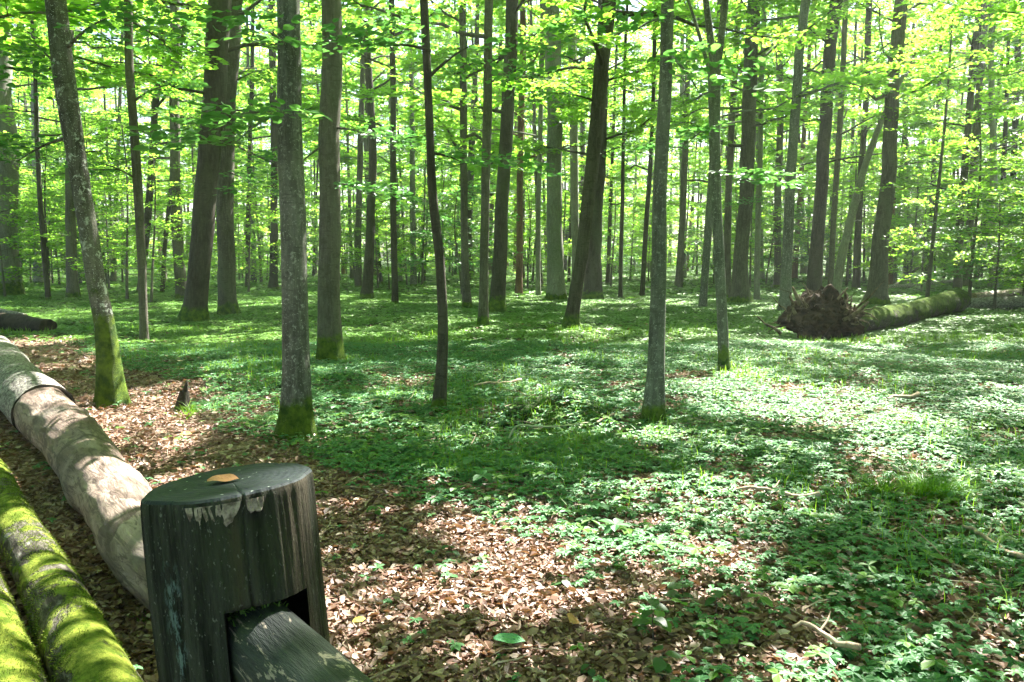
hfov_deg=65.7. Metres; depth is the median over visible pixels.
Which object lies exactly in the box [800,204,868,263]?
young beech
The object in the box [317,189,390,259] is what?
young beech
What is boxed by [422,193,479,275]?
young beech
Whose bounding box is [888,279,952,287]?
fallen pole
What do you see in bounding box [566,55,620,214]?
beech tree
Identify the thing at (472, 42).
beech tree
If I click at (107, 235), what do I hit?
young beech
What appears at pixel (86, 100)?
beech tree
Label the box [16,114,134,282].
young beech
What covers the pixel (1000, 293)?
dead log
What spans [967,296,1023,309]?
dead log
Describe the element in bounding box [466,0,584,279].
beech tree
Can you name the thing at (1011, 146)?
beech tree
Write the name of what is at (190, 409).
grass tuft
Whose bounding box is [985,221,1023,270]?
young beech
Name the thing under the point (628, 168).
slender tree
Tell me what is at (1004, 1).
beech tree
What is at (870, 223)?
young beech
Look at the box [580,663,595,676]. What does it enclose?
seedling
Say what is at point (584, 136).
beech tree
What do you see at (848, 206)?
young beech
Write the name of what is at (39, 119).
beech tree
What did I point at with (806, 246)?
young beech
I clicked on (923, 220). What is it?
young beech
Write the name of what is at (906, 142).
slender tree
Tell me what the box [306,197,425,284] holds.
young beech
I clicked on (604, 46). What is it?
leaning tree
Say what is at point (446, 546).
seedling
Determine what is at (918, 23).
beech tree
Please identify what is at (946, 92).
young beech
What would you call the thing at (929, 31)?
beech tree
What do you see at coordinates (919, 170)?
beech tree
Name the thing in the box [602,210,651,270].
young beech
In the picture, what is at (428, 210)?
young beech
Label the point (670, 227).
young beech
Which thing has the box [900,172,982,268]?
young beech
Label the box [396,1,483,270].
beech tree
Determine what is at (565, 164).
beech tree
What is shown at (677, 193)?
young beech
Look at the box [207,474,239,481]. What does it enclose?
brown leaf
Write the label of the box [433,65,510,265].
beech tree
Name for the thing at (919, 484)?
grass tuft
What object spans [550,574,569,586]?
seedling
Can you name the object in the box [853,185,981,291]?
young beech
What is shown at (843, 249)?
leaning snag
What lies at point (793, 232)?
young beech
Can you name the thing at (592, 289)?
beech tree
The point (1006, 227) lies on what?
young beech
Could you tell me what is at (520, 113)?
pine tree
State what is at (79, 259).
young beech
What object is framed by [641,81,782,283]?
young beech
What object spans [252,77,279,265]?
beech tree
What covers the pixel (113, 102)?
beech tree
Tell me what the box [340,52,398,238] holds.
beech tree
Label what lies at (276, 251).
young beech
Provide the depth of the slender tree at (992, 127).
34.31 m
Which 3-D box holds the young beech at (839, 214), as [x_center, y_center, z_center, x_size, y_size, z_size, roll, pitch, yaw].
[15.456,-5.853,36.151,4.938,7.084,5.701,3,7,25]
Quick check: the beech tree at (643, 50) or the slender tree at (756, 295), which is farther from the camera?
the beech tree at (643, 50)
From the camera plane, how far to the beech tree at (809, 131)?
58.29 m
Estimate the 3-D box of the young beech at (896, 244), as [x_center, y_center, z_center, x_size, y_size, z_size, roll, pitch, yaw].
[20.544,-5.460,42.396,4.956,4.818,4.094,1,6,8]
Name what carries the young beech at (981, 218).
on the forest floor
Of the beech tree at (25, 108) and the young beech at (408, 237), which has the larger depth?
the young beech at (408, 237)
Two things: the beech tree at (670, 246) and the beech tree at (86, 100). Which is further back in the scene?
the beech tree at (670, 246)
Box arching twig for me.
[504,422,588,446]
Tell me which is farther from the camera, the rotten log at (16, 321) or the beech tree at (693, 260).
the beech tree at (693, 260)
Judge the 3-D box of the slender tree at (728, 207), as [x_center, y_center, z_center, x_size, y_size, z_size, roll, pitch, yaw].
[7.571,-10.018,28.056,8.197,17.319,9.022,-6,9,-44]
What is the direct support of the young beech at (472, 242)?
on the forest floor
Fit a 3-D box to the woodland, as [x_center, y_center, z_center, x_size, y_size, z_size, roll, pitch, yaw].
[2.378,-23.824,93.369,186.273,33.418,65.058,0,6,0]
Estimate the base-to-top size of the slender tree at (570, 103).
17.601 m
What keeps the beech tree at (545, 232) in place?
on the forest floor
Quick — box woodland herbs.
[0,263,1023,681]
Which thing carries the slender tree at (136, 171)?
on the forest floor
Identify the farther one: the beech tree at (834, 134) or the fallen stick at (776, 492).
the beech tree at (834, 134)
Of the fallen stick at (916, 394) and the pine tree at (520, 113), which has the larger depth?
the pine tree at (520, 113)
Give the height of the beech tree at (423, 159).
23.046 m
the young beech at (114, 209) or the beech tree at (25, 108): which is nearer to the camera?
the young beech at (114, 209)
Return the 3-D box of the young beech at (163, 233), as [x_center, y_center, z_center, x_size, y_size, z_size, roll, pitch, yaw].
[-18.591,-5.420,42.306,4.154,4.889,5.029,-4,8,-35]
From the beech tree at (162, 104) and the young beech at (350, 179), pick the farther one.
the beech tree at (162, 104)
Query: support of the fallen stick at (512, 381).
on the forest floor
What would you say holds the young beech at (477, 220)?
on the forest floor
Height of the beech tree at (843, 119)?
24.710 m
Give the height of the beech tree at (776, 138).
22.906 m
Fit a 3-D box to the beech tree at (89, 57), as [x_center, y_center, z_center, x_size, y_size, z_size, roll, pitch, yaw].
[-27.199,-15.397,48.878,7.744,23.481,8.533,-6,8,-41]
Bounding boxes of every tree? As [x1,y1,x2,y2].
[0,0,35,6]
[0,0,189,408]
[0,0,195,298]
[0,0,216,44]
[0,0,443,323]
[0,4,139,295]
[0,7,312,293]
[0,20,147,299]
[4,49,203,97]
[9,6,55,222]
[9,9,106,280]
[10,0,238,299]
[11,22,52,247]
[11,81,29,194]
[12,1,85,254]
[12,6,114,201]
[12,9,146,283]
[12,17,132,280]
[12,62,58,208]
[12,75,56,268]
[13,24,123,226]
[13,54,98,204]
[14,61,107,261]
[15,28,62,185]
[15,31,112,272]
[17,20,204,281]
[19,12,143,204]
[20,68,124,233]
[29,0,228,342]
[42,77,134,216]
[52,2,166,256]
[67,0,388,316]
[74,3,168,273]
[80,43,142,264]
[85,0,206,292]
[88,102,141,258]
[91,85,153,268]
[93,55,162,265]
[96,22,195,269]
[109,2,197,279]
[125,0,332,442]
[137,76,191,212]
[138,99,196,244]
[143,51,202,267]
[145,78,191,255]
[148,0,362,286]
[156,1,310,197]
[161,0,253,226]
[164,47,239,213]
[169,1,320,281]
[180,0,376,289]
[184,30,260,221]
[185,9,268,272]
[215,0,460,363]
[215,46,270,273]
[235,33,306,256]
[237,0,342,232]
[237,67,269,252]
[238,0,478,303]
[239,1,352,271]
[240,0,407,280]
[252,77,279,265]
[254,114,318,240]
[258,0,483,299]
[266,13,344,274]
[268,0,363,275]
[274,0,583,411]
[276,0,500,286]
[278,82,362,210]
[300,0,587,327]
[301,4,385,274]
[301,5,447,283]
[302,0,590,307]
[302,1,386,215]
[302,1,407,278]
[302,1,472,287]
[302,71,344,237]
[302,122,318,234]
[304,7,436,276]
[305,67,350,264]
[305,89,364,271]
[316,2,471,282]
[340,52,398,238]
[344,8,445,273]
[352,40,423,271]
[365,0,455,201]
[366,0,736,313]
[376,0,658,296]
[386,40,459,256]
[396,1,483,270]
[396,3,544,279]
[401,0,704,300]
[416,4,502,274]
[418,1,537,271]
[419,0,563,274]
[423,41,477,271]
[424,0,525,275]
[428,108,455,235]
[431,0,636,293]
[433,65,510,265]
[440,0,744,299]
[447,59,546,236]
[449,34,529,224]
[454,0,586,272]
[454,0,588,286]
[454,2,615,195]
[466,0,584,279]
[479,0,693,276]
[490,1,642,208]
[493,106,528,268]
[494,125,546,265]
[500,2,646,282]
[504,0,569,271]
[504,0,809,329]
[511,79,569,269]
[526,0,609,229]
[529,0,725,296]
[529,0,784,426]
[532,26,632,270]
[544,123,585,265]
[562,0,699,297]
[562,1,702,284]
[562,52,639,202]
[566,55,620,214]
[567,89,621,174]
[578,58,652,270]
[590,30,698,270]
[604,50,651,270]
[607,0,873,296]
[608,25,697,231]
[609,0,803,288]
[614,0,923,310]
[616,0,768,277]
[619,29,699,270]
[620,0,864,299]
[623,0,977,308]
[626,0,889,303]
[626,51,678,267]
[627,84,675,219]
[634,0,804,372]
[643,95,700,263]
[647,19,733,230]
[648,33,737,271]
[666,0,824,234]
[672,50,767,213]
[673,5,770,223]
[674,0,876,286]
[674,52,771,229]
[675,47,729,268]
[681,0,864,280]
[686,101,735,268]
[695,0,977,284]
[699,0,997,290]
[705,9,814,222]
[732,0,886,279]
[734,101,788,270]
[738,62,787,269]
[740,62,803,265]
[753,24,856,274]
[754,0,866,254]
[757,281,970,341]
[763,0,963,289]
[763,115,811,230]
[764,3,933,279]
[769,0,886,277]
[769,0,985,284]
[770,0,883,275]
[793,0,1023,305]
[794,79,827,227]
[805,0,866,267]
[806,15,881,227]
[809,16,923,276]
[827,46,877,265]
[829,0,910,263]
[829,2,1013,278]
[838,8,960,206]
[843,0,964,278]
[844,0,1023,288]
[864,0,1023,281]
[872,1,1023,287]
[872,6,963,267]
[880,6,969,275]
[886,0,1023,286]
[893,0,1023,29]
[899,71,962,271]
[900,28,1006,272]
[901,0,1023,222]
[901,78,941,236]
[909,33,1005,224]
[910,88,981,266]
[912,0,1021,278]
[914,0,1023,280]
[923,8,1023,279]
[924,64,1000,265]
[938,1,1023,278]
[939,0,1023,20]
[940,18,1023,226]
[946,26,1023,134]
[959,20,1023,267]
[966,0,1023,120]
[970,41,1023,182]
[983,33,1023,278]
[985,0,1023,174]
[997,55,1022,200]
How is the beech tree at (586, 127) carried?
on the forest floor
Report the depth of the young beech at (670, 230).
69.02 m
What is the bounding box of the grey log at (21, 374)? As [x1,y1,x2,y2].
[0,335,75,428]
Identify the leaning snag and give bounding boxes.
[832,52,915,294]
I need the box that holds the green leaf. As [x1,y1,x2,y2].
[493,633,525,643]
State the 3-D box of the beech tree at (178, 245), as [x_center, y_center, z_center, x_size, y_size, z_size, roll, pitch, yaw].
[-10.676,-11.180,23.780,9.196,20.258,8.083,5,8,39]
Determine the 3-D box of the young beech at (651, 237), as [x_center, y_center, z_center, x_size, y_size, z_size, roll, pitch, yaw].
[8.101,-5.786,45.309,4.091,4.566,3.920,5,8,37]
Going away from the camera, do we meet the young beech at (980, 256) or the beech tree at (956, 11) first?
the beech tree at (956, 11)
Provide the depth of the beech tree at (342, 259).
57.81 m
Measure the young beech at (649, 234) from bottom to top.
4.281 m
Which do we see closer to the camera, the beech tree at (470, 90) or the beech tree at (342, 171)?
the beech tree at (470, 90)
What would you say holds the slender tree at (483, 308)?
on the forest floor
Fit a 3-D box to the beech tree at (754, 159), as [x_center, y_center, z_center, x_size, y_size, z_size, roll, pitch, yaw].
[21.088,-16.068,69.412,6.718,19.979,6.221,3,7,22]
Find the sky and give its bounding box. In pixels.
[12,0,1023,255]
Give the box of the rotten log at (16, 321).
[0,312,56,333]
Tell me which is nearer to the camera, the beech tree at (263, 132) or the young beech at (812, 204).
the young beech at (812, 204)
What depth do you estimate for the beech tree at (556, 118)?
26.37 m
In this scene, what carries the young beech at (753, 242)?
on the forest floor
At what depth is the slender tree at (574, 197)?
31.35 m
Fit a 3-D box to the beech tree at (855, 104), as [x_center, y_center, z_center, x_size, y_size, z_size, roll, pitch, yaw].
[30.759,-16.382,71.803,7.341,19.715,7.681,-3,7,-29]
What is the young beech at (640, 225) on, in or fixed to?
on the forest floor
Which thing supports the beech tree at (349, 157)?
on the forest floor
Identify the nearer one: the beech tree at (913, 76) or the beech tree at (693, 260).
the beech tree at (913, 76)
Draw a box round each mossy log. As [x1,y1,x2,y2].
[0,458,143,681]
[0,569,48,681]
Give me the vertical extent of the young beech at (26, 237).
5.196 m
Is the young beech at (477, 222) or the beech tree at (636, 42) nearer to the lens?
the young beech at (477, 222)
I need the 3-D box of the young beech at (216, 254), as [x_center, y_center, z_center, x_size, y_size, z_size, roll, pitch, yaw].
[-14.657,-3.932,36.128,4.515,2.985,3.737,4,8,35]
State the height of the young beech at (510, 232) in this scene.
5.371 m
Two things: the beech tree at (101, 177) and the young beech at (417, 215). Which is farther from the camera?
the beech tree at (101, 177)
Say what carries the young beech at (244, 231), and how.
on the forest floor
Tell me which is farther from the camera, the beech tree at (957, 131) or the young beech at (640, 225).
the beech tree at (957, 131)
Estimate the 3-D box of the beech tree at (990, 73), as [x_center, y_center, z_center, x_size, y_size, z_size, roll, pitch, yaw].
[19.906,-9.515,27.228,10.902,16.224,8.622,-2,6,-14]
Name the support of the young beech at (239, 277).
on the forest floor
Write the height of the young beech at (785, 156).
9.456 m
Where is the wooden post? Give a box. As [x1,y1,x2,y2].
[140,463,329,681]
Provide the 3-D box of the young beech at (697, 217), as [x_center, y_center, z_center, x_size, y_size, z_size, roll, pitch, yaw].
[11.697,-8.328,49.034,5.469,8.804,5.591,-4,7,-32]
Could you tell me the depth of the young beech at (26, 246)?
42.94 m
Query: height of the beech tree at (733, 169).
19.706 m
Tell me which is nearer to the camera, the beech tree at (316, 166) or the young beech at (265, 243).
the young beech at (265, 243)
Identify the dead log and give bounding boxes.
[0,308,27,314]
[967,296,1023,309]
[972,288,1021,297]
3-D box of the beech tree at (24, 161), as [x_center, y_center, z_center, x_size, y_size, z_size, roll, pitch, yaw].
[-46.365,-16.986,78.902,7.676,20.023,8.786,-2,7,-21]
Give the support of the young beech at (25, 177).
on the forest floor
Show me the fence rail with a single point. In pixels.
(278, 641)
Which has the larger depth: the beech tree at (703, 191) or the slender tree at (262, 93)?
the beech tree at (703, 191)
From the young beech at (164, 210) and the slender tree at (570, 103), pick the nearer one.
the slender tree at (570, 103)
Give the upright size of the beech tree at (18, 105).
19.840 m
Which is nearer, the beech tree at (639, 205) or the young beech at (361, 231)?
the beech tree at (639, 205)
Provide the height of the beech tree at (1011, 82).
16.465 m
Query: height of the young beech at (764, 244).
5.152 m
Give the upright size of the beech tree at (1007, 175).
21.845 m
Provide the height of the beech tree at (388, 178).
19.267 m
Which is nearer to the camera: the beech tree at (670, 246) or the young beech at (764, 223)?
the young beech at (764, 223)
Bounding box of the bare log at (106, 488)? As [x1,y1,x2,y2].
[13,387,151,610]
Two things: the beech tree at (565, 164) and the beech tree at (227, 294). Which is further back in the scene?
the beech tree at (565, 164)
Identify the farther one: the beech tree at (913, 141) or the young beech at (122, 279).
the beech tree at (913, 141)
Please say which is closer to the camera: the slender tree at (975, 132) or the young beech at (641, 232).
the slender tree at (975, 132)
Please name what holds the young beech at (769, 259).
on the forest floor
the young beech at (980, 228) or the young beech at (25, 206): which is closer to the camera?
the young beech at (25, 206)
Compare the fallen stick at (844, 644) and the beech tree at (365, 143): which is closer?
the fallen stick at (844, 644)
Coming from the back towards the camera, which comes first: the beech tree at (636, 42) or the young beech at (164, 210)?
the beech tree at (636, 42)
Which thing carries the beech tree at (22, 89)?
on the forest floor
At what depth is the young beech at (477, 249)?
57.93 m
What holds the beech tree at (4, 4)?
on the forest floor
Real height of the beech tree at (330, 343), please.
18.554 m
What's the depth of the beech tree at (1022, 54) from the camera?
45.54 m
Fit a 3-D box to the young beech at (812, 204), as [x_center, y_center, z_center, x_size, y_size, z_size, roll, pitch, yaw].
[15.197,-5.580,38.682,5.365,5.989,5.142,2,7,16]
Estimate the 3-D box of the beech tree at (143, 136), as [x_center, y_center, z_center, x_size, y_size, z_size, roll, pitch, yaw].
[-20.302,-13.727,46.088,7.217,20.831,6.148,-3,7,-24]
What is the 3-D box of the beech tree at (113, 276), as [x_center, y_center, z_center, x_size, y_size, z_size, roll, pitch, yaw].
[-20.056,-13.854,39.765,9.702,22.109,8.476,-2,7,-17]
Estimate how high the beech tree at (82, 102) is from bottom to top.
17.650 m
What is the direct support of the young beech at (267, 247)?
on the forest floor
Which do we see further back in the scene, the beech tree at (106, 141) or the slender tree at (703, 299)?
the beech tree at (106, 141)
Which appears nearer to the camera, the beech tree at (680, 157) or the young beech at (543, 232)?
the beech tree at (680, 157)
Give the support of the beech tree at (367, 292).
on the forest floor
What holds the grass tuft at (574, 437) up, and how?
on the forest floor
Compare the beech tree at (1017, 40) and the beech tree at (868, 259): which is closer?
the beech tree at (1017, 40)
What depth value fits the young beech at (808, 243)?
42.61 m
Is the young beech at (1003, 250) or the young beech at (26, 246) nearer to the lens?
the young beech at (1003, 250)
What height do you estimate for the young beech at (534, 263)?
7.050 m
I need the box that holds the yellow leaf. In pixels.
[352,616,365,621]
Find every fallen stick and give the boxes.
[475,378,521,384]
[596,403,642,421]
[734,480,820,498]
[792,611,861,650]
[887,391,919,399]
[961,524,1023,559]
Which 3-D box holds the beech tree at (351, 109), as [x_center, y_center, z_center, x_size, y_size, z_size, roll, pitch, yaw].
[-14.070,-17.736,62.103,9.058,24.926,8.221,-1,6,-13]
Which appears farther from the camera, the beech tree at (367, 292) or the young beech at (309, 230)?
the young beech at (309, 230)
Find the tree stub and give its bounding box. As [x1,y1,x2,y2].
[173,381,190,413]
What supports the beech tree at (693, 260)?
on the forest floor
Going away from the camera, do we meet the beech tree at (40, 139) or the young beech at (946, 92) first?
the young beech at (946, 92)
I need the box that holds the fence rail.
[227,600,372,681]
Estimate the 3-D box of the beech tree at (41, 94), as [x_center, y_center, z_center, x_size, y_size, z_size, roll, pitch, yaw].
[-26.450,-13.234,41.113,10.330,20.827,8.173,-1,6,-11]
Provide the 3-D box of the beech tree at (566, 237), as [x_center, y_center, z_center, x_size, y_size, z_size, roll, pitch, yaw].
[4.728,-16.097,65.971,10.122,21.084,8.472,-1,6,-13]
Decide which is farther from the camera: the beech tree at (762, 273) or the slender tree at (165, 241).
the beech tree at (762, 273)
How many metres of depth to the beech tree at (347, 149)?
46.84 m
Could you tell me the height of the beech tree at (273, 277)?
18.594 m
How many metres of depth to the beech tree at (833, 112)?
70.05 m
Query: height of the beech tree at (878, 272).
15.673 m
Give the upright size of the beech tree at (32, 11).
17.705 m
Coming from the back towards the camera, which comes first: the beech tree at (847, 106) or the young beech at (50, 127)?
the beech tree at (847, 106)
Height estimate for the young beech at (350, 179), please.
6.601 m
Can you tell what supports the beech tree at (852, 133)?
on the forest floor
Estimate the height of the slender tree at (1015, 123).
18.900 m
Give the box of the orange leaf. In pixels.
[567,613,578,623]
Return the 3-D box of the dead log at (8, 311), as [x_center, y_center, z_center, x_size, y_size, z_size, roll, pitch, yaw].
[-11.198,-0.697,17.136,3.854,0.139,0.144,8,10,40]
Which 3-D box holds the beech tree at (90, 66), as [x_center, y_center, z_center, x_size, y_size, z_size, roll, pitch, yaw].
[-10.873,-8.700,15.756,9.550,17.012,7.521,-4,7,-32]
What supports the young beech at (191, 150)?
on the forest floor
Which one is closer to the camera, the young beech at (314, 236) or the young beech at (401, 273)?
the young beech at (401, 273)
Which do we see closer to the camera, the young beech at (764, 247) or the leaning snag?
the leaning snag
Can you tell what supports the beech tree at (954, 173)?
on the forest floor
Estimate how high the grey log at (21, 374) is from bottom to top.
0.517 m
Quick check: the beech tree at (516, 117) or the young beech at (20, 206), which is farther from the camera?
the beech tree at (516, 117)
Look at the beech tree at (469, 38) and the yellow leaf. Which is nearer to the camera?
the yellow leaf
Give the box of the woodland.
[14,0,1021,267]
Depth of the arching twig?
6.19 m
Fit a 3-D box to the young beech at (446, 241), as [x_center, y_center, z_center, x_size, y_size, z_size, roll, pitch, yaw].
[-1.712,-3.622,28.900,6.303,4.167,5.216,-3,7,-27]
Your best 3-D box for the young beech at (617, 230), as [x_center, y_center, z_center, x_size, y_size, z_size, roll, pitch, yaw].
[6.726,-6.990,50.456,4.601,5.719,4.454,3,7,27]
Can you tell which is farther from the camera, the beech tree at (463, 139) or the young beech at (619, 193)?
the young beech at (619, 193)
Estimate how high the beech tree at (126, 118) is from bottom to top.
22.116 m
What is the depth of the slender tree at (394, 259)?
23.18 m
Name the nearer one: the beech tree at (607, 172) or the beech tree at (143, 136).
the beech tree at (143, 136)
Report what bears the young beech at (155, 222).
on the forest floor
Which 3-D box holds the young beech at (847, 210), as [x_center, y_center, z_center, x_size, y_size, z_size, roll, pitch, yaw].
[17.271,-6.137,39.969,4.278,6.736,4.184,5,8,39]
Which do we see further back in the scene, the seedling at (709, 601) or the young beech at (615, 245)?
the young beech at (615, 245)
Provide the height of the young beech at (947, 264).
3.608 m
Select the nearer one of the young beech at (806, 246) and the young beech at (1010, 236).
the young beech at (1010, 236)
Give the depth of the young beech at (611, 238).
63.92 m
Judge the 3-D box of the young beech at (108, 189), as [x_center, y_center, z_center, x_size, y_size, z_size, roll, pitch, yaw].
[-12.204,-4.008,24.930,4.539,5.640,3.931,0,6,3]
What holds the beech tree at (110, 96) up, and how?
on the forest floor
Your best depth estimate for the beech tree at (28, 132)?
69.94 m
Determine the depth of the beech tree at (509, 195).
81.49 m
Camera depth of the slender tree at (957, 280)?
32.27 m
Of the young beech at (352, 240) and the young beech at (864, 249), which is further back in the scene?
the young beech at (352, 240)
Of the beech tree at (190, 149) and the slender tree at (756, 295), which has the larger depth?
the beech tree at (190, 149)
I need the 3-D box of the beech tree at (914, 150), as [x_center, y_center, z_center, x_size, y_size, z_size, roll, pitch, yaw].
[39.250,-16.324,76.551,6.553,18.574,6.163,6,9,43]
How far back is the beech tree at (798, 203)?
42.77 m
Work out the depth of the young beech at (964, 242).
45.30 m
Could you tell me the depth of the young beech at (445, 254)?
40.80 m
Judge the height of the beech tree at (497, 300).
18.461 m
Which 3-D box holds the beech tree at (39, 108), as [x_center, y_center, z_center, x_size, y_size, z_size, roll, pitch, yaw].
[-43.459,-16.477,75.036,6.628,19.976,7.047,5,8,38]
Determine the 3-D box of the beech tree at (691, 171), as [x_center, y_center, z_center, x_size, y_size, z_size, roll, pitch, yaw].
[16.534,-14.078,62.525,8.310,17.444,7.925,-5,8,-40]
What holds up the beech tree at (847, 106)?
on the forest floor
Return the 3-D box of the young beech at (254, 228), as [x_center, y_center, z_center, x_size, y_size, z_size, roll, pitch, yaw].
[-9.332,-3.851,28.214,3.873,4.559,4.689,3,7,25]
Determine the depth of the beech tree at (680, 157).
43.66 m
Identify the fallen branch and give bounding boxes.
[895,242,953,283]
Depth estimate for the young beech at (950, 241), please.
39.74 m
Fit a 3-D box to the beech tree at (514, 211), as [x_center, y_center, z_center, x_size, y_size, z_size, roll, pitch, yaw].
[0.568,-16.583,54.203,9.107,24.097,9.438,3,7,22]
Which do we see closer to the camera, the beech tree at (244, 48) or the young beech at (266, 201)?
the young beech at (266, 201)
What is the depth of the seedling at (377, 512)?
4.33 m
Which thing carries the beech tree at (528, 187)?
on the forest floor
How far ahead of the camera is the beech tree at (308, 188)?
53.55 m
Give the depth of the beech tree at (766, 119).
50.74 m
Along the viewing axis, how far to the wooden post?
1.18 m
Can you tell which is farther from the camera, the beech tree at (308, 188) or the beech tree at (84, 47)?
the beech tree at (84, 47)
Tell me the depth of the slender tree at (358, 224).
33.91 m
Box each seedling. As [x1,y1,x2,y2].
[367,505,384,520]
[441,545,459,555]
[476,553,488,561]
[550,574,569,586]
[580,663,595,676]
[604,565,616,571]
[632,592,667,638]
[646,645,682,674]
[665,581,694,601]
[704,583,729,619]
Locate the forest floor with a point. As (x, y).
(860, 592)
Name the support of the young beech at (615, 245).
on the forest floor
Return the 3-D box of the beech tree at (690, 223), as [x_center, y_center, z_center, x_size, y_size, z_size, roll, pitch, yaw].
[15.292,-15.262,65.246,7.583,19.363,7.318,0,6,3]
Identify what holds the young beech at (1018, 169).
on the forest floor
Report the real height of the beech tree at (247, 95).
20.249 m
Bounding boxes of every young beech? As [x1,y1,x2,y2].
[0,140,129,280]
[0,178,65,296]
[15,83,130,283]
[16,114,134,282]
[17,208,63,278]
[18,140,103,268]
[18,165,80,279]
[18,188,65,282]
[18,194,36,250]
[18,195,116,283]
[19,161,104,284]
[19,216,54,266]
[20,128,171,282]
[20,162,129,272]
[20,174,65,282]
[25,124,194,298]
[35,206,132,267]
[39,167,170,288]
[70,148,196,302]
[90,17,279,268]
[96,177,170,281]
[104,139,234,260]
[116,64,252,272]
[118,196,191,269]
[124,180,217,265]
[149,223,242,270]
[168,217,217,275]
[210,169,314,291]
[212,195,278,277]
[214,117,279,268]
[214,163,280,279]
[215,95,317,281]
[217,161,318,265]
[234,146,351,281]
[236,199,318,264]
[237,203,280,280]
[262,162,316,264]
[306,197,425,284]
[307,201,348,272]
[308,165,389,268]
[315,215,363,273]
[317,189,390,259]
[340,190,421,287]
[340,212,384,274]
[341,147,451,268]
[341,177,388,266]
[342,203,427,289]
[349,180,450,284]
[365,106,492,285]
[374,206,459,282]
[380,203,430,268]
[382,159,460,280]
[387,164,489,275]
[388,179,525,295]
[399,159,472,264]
[417,150,494,263]
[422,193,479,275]
[445,221,492,260]
[447,234,509,271]
[450,196,493,258]
[457,173,546,280]
[458,225,513,259]
[472,154,580,281]
[489,202,546,272]
[491,177,571,288]
[508,159,562,271]
[508,199,544,270]
[509,158,614,266]
[527,194,579,258]
[546,175,605,254]
[562,193,630,270]
[570,179,651,287]
[601,179,678,280]
[601,211,625,264]
[601,229,639,265]
[602,158,640,269]
[602,179,650,271]
[602,189,641,272]
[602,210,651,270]
[611,197,675,260]
[614,208,691,280]
[623,157,735,279]
[626,199,686,276]
[637,190,692,264]
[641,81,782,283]
[668,138,737,274]
[668,213,698,258]
[675,221,751,283]
[687,141,772,264]
[688,188,802,287]
[692,199,754,263]
[710,197,828,283]
[731,123,842,265]
[731,187,794,265]
[731,218,772,268]
[749,210,773,265]
[752,189,831,264]
[764,172,878,273]
[764,203,852,264]
[767,228,850,267]
[770,229,810,264]
[799,130,909,286]
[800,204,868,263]
[803,119,923,281]
[803,128,900,265]
[807,153,898,274]
[823,170,875,268]
[831,9,1023,296]
[836,147,955,278]
[850,161,982,287]
[851,165,942,268]
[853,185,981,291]
[861,191,949,281]
[861,199,923,280]
[862,204,930,283]
[888,85,1023,297]
[894,213,981,280]
[896,178,964,272]
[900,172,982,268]
[901,166,954,271]
[910,138,1011,274]
[914,185,1023,309]
[919,192,1011,273]
[922,188,1016,278]
[928,184,1005,271]
[942,224,1007,267]
[961,113,1023,276]
[961,172,1023,290]
[963,175,1023,268]
[969,160,1023,295]
[975,203,1023,285]
[976,196,1021,276]
[979,183,1023,278]
[980,168,1023,288]
[982,180,1023,285]
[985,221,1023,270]
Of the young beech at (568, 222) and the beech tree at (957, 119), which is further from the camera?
the beech tree at (957, 119)
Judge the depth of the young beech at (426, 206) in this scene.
49.55 m
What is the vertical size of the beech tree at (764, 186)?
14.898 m
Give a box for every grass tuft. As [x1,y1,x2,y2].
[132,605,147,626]
[174,400,228,418]
[550,426,612,445]
[836,460,1001,504]
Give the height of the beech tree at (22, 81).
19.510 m
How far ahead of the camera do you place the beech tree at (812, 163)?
83.64 m
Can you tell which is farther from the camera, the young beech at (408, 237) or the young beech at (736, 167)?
the young beech at (408, 237)
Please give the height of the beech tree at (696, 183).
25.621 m
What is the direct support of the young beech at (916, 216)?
on the forest floor
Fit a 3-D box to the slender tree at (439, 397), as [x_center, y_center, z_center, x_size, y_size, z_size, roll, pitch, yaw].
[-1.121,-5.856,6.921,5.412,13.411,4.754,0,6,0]
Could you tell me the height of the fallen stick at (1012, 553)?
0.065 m
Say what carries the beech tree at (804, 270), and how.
on the forest floor
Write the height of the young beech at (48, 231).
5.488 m
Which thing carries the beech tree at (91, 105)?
on the forest floor
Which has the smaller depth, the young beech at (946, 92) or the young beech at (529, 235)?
the young beech at (946, 92)
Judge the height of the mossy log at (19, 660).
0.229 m
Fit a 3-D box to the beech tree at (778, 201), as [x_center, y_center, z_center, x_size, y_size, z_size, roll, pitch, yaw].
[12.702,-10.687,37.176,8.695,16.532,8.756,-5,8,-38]
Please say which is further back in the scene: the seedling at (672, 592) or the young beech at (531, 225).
the young beech at (531, 225)
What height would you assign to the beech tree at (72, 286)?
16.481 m
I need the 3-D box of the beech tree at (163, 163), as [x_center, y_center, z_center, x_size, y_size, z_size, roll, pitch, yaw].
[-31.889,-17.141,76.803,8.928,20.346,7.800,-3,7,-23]
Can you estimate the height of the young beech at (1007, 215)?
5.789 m
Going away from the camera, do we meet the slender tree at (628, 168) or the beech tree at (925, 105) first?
the slender tree at (628, 168)
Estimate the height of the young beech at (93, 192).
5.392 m
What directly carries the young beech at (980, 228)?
on the forest floor
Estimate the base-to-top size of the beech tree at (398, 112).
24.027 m
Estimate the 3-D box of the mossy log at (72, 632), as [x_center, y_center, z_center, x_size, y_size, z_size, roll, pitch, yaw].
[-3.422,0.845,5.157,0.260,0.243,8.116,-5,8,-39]
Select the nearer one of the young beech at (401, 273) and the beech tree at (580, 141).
the young beech at (401, 273)
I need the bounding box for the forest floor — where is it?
[0,256,1023,681]

